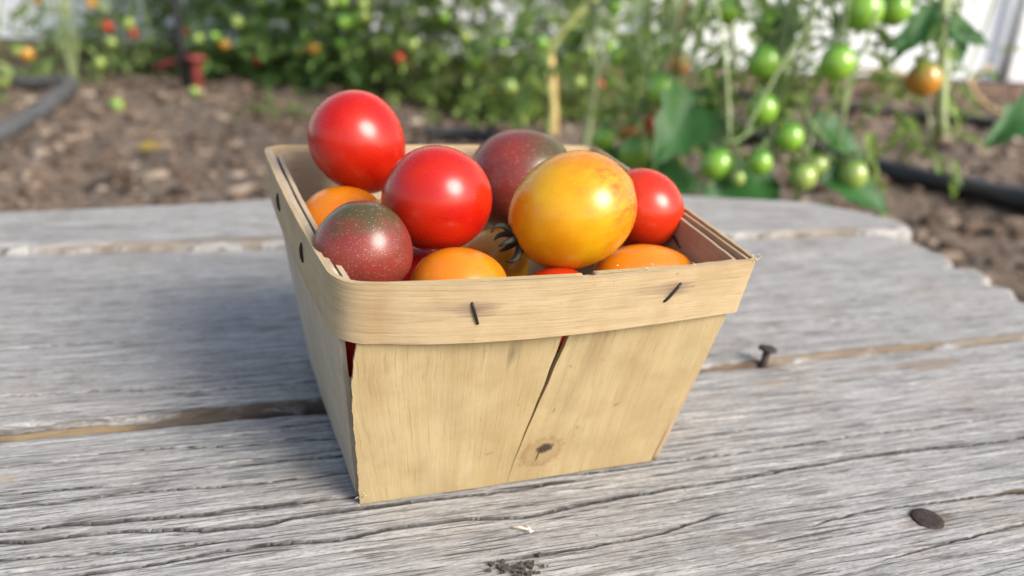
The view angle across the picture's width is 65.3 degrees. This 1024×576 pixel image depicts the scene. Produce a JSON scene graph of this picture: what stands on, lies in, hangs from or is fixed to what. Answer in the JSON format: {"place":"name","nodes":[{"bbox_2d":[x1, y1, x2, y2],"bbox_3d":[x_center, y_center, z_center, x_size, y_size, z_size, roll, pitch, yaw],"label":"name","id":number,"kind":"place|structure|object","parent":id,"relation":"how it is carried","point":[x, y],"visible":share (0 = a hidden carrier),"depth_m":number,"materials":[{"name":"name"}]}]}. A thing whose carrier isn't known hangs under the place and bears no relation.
{"place":"outdoors","nodes":[
{"label":"outdoors","id":0,"kind":"place"},
{"bbox_2d":[0,11,1023,302],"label":"ground","id":1,"kind":"structure","parent":0,"point":[256,139],"depth_m":1.58,"materials":[{"name":"soil"}]},
{"bbox_2d":[0,0,38,75],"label":"tomato plant","id":2,"kind":"object","parent":1,"relation":"on","point":[27,53],"visible":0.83,"depth_m":2.04,"materials":[{"name":"green plant"}]},
{"bbox_2d":[0,10,38,105],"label":"tomato plant","id":3,"kind":"object","parent":1,"relation":"on","point":[4,81],"visible":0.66,"depth_m":1.90,"materials":[{"name":"green plant"}]},
{"bbox_2d":[0,75,79,145],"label":"hose","id":4,"kind":"object","parent":1,"relation":"on","point":[48,104],"visible":0.98,"depth_m":1.72,"materials":[{"name":"grey rubber"}]},
{"bbox_2d":[19,0,112,75],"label":"tomato plant","id":5,"kind":"object","parent":1,"relation":"on","point":[58,72],"visible":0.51,"depth_m":2.43,"materials":[{"name":"green plant"}]},
{"bbox_2d":[9,0,129,83],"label":"tomato plant","id":6,"kind":"object","parent":1,"relation":"on","point":[99,62],"visible":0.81,"depth_m":2.21,"materials":[{"name":"green plant"}]},
{"bbox_2d":[109,98,123,110],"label":"fallen tomato","id":7,"kind":"object","parent":1,"relation":"on","point":[116,104],"visible":0.98,"depth_m":1.82,"materials":[{"name":"green food"}]},
{"bbox_2d":[66,0,189,76],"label":"tomato plant","id":8,"kind":"object","parent":1,"relation":"on","point":[126,21],"visible":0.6,"depth_m":2.44,"materials":[{"name":"green plant"}]},
{"bbox_2d":[137,140,161,149],"bbox_3d":[-0.678,-0.267,1.497,0.049,0.015,0.031,3,21,0],"label":"fallen leaf","id":9,"kind":"object","parent":1,"relation":"on","point":[151,144],"visible":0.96,"depth_m":1.50,"materials":[{"name":"yellow plant"}]},
{"bbox_2d":[168,0,190,88],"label":"post","id":10,"kind":"object","parent":1,"relation":"on","point":[179,38],"visible":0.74,"depth_m":2.05,"materials":[{"name":"black plastic"}]},
{"bbox_2d":[154,54,206,88],"bbox_3d":[-0.873,-0.550,2.094,0.167,0.124,0.051,8,22,14],"label":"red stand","id":11,"kind":"object","parent":1,"relation":"on","point":[194,60],"visible":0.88,"depth_m":2.07,"materials":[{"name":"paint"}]},
{"bbox_2d":[137,0,251,80],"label":"tomato plant","id":12,"kind":"object","parent":1,"relation":"on","point":[201,7],"visible":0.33,"depth_m":2.48,"materials":[{"name":"green plant"}]},
{"bbox_2d":[189,86,199,96],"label":"fallen tomato","id":13,"kind":"object","parent":1,"relation":"on","point":[194,91],"visible":1,"depth_m":1.94,"materials":[{"name":"green food"}]},
{"bbox_2d":[170,0,326,83],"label":"tomato plant","id":14,"kind":"object","parent":1,"relation":"on","point":[198,37],"visible":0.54,"depth_m":2.26,"materials":[{"name":"green plant"}]},
{"bbox_2d":[229,88,322,118],"bbox_3d":[-0.528,-0.423,1.824,0.189,0.073,0.180,3,21,0],"label":"weed","id":15,"kind":"object","parent":1,"relation":"on","point":[291,105],"visible":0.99,"depth_m":1.82,"materials":[{"name":"green plant"}]},
{"bbox_2d":[230,0,360,80],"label":"tomato plant","id":16,"kind":"object","parent":1,"relation":"on","point":[284,55],"visible":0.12,"depth_m":2.50,"materials":[{"name":"green plant"}]},
{"bbox_2d":[230,0,383,90],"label":"tomato plant","id":17,"kind":"object","parent":1,"relation":"on","point":[236,21],"visible":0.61,"depth_m":2.18,"materials":[{"name":"green plant"}]},
{"bbox_2d":[281,0,437,98],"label":"tomato plant","id":18,"kind":"object","parent":1,"relation":"on","point":[313,47],"visible":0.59,"depth_m":2.09,"materials":[{"name":"green plant"}]},
{"bbox_2d":[328,0,455,85],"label":"tomato plant","id":19,"kind":"object","parent":1,"relation":"on","point":[390,4],"visible":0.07,"depth_m":2.45,"materials":[{"name":"green plant"}]},
{"bbox_2d":[334,0,487,117],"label":"tomato plant","id":20,"kind":"object","parent":1,"relation":"on","point":[363,15],"visible":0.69,"depth_m":2.02,"materials":[{"name":"green plant"}]},
{"bbox_2d":[425,126,501,141],"bbox_3d":[-0.077,-0.327,1.696,0.221,0.034,0.055,6,21,8],"label":"hose","id":21,"kind":"object","parent":1,"relation":"on","point":[473,134],"visible":0.68,"depth_m":1.70,"materials":[{"name":"black plastic"}]},
{"bbox_2d":[391,0,557,127],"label":"tomato plant","id":22,"kind":"object","parent":1,"relation":"on","point":[414,45],"visible":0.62,"depth_m":1.95,"materials":[{"name":"green plant"}]},
{"bbox_2d":[0,196,1023,575],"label":"plank table","id":23,"kind":"object","parent":1,"relation":"on","point":[852,404],"visible":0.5,"depth_m":0.24,"materials":[{"name":"grey wood"}]},
{"bbox_2d":[265,144,760,505],"bbox_3d":[-0.008,0.004,0.238,0.115,0.074,0.108,-5,22,-20],"label":"berry basket","id":24,"kind":"object","parent":23,"relation":"on","point":[455,385],"visible":0.83,"depth_m":0.20,"materials":[{"name":"brown wood"}]},
{"bbox_2d":[305,186,379,226],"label":"tomato","id":25,"kind":"object","parent":24,"relation":"in","point":[322,205],"visible":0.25,"depth_m":0.22,"materials":[{"name":"orange food"}]},
{"bbox_2d":[345,341,355,377],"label":"tomato","id":26,"kind":"object","parent":24,"relation":"in","point":[350,348],"visible":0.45,"depth_m":0.19,"materials":[{"name":"red food"}]},
{"bbox_2d":[307,90,405,193],"bbox_3d":[-0.044,-0.042,0.231,0.027,0.031,0.029,-29,21,7],"label":"tomato","id":27,"kind":"object","parent":24,"relation":"in","point":[355,138],"visible":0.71,"depth_m":0.22,"materials":[{"name":"red food"}]},
{"bbox_2d":[313,201,412,281],"bbox_3d":[-0.035,-0.009,0.190,0.024,0.022,0.022,0,14,-9],"label":"tomato","id":28,"kind":"object","parent":24,"relation":"in","point":[370,241],"visible":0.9,"depth_m":0.18,"materials":[{"name":"red food"}]},
{"bbox_2d":[402,247,433,280],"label":"tomato","id":29,"kind":"object","parent":24,"relation":"in","point":[419,255],"visible":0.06,"depth_m":0.21,"materials":[{"name":"red food"}]},
{"bbox_2d":[381,145,491,250],"bbox_3d":[-0.019,-0.023,0.205,0.028,0.027,0.028,-14,-11,-37],"label":"tomato","id":30,"kind":"object","parent":24,"relation":"in","point":[435,197],"visible":0.93,"depth_m":0.19,"materials":[{"name":"red food"}]},
{"bbox_2d":[410,247,506,280],"bbox_3d":[-0.013,0.001,0.196,0.024,0.021,0.023,-12,24,-14],"label":"tomato","id":31,"kind":"object","parent":24,"relation":"in","point":[450,263],"visible":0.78,"depth_m":0.19,"materials":[{"name":"orange food"}]},
{"bbox_2d":[461,228,527,276],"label":"tomato","id":32,"kind":"object","parent":24,"relation":"in","point":[483,241],"visible":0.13,"depth_m":0.23,"materials":[{"name":"orange food"}]},
{"bbox_2d":[472,129,566,224],"bbox_3d":[0.003,-0.035,0.257,0.034,0.032,0.035,-18,15,17],"label":"tomato","id":33,"kind":"object","parent":24,"relation":"in","point":[507,161],"visible":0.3,"depth_m":0.24,"materials":[{"name":"red food"}]},
{"bbox_2d":[530,267,578,352],"bbox_3d":[0.011,0.006,0.206,0.023,0.021,0.022,-41,33,-7],"label":"tomato","id":34,"kind":"object","parent":24,"relation":"in","point":[553,270],"visible":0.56,"depth_m":0.20,"materials":[{"name":"red food"}]},
{"bbox_2d":[491,150,636,268],"bbox_3d":[0.016,-0.020,0.209,0.034,0.031,0.033,13,23,25],"label":"tomato","id":35,"kind":"object","parent":24,"relation":"in","point":[575,209],"visible":1,"depth_m":0.20,"materials":[{"name":"yellow food"}]},
{"bbox_2d":[591,244,692,273],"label":"tomato","id":36,"kind":"object","parent":24,"relation":"in","point":[636,256],"visible":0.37,"depth_m":0.21,"materials":[{"name":"orange food"}]},
{"bbox_2d":[622,168,683,245],"bbox_3d":[0.038,-0.023,0.236,0.025,0.024,0.024,9,-18,15],"label":"tomato","id":37,"kind":"object","parent":24,"relation":"in","point":[660,209],"visible":0.61,"depth_m":0.23,"materials":[{"name":"red food"}]},
{"bbox_2d":[486,552,547,575],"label":"soil crumbs","id":38,"kind":"object","parent":23,"relation":"on","point":[504,568],"visible":1,"depth_m":0.18,"materials":[{"name":"soil"}]},
{"bbox_2d":[511,526,533,532],"bbox_3d":[0.003,0.059,0.198,0.006,0.001,0.003,3,21,0],"label":"straw bit","id":39,"kind":"object","parent":23,"relation":"on","point":[525,528],"visible":1,"depth_m":0.20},
{"bbox_2d":[0,0,1023,101],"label":"greenhouse wall","id":40,"kind":"structure","parent":1,"relation":"on","point":[995,35],"depth_m":2.95,"materials":[{"name":"white plastic"}]},
{"bbox_2d":[447,0,616,128],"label":"tomato plant","id":41,"kind":"object","parent":1,"relation":"on","point":[477,60],"visible":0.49,"depth_m":1.93,"materials":[{"name":"green plant"}]},
{"bbox_2d":[547,55,558,136],"bbox_3d":[0.090,-0.409,1.764,0.049,0.201,0.024,-6,23,-22],"label":"cane","id":42,"kind":"object","parent":1,"relation":"on","point":[555,130],"visible":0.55,"depth_m":1.76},
{"bbox_2d":[447,0,683,145],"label":"tomato plant","id":43,"kind":"object","parent":1,"relation":"on","point":[511,87],"visible":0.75,"depth_m":1.29,"materials":[{"name":"green plant"}]},
{"bbox_2d":[543,0,598,135],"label":"leaning stem","id":44,"kind":"object","parent":1,"relation":"on","point":[574,16],"visible":0.75,"depth_m":1.69,"materials":[{"name":"green plant"}]},
{"bbox_2d":[506,0,669,127],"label":"tomato plant","id":45,"kind":"object","parent":1,"relation":"on","point":[580,81],"visible":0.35,"depth_m":1.95,"materials":[{"name":"green plant"}]},
{"bbox_2d":[556,0,749,195],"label":"tomato vine","id":46,"kind":"object","parent":1,"relation":"on","point":[634,149],"visible":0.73,"depth_m":0.90,"materials":[{"name":"green plant"}]},
{"bbox_2d":[638,0,743,90],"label":"tomato plant","id":47,"kind":"object","parent":1,"relation":"on","point":[679,81],"visible":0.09,"depth_m":2.41,"materials":[{"name":"green plant"}]},
{"bbox_2d":[624,1,764,188],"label":"tomato plant","id":48,"kind":"object","parent":1,"relation":"on","point":[732,50],"visible":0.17,"depth_m":1.20,"materials":[{"name":"green plant"}]},
{"bbox_2d":[647,0,890,217],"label":"tomato vine","id":49,"kind":"object","parent":1,"relation":"on","point":[686,119],"visible":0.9,"depth_m":0.73,"materials":[{"name":"green plant"}]},
{"bbox_2d":[727,0,842,107],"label":"tomato plant","id":50,"kind":"object","parent":1,"relation":"on","point":[739,23],"visible":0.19,"depth_m":2.50,"materials":[{"name":"green plant"}]},
{"bbox_2d":[809,67,906,93],"bbox_3d":[1.186,-0.678,2.679,0.394,0.129,0.142,12,23,22],"label":"dry stalk","id":51,"kind":"object","parent":1,"relation":"on","point":[871,69],"visible":0.28,"depth_m":2.60,"materials":[{"name":"beige plant"}]},
{"bbox_2d":[723,88,999,127],"bbox_3d":[1.210,-0.519,2.396,1.328,0.061,0.149,21,27,38],"label":"hose","id":52,"kind":"object","parent":1,"relation":"on","point":[980,121],"visible":0.44,"depth_m":2.37,"materials":[{"name":"black plastic"}]},
{"bbox_2d":[721,114,1023,212],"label":"hose","id":53,"kind":"object","parent":1,"relation":"on","point":[1006,196],"visible":0.44,"depth_m":1.40,"materials":[{"name":"black plastic"}]},
{"bbox_2d":[756,0,1023,217],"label":"tomato vine","id":54,"kind":"object","parent":1,"relation":"on","point":[925,75],"visible":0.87,"depth_m":0.76,"materials":[{"name":"green plant"}]},
{"bbox_2d":[966,64,1002,116],"bbox_3d":[1.492,-0.566,2.364,0.159,0.157,0.306,-9,24,-29],"label":"dry stalk","id":55,"kind":"object","parent":1,"relation":"on","point":[981,101],"visible":0.72,"depth_m":2.39,"materials":[{"name":"beige plant"}]}
]}

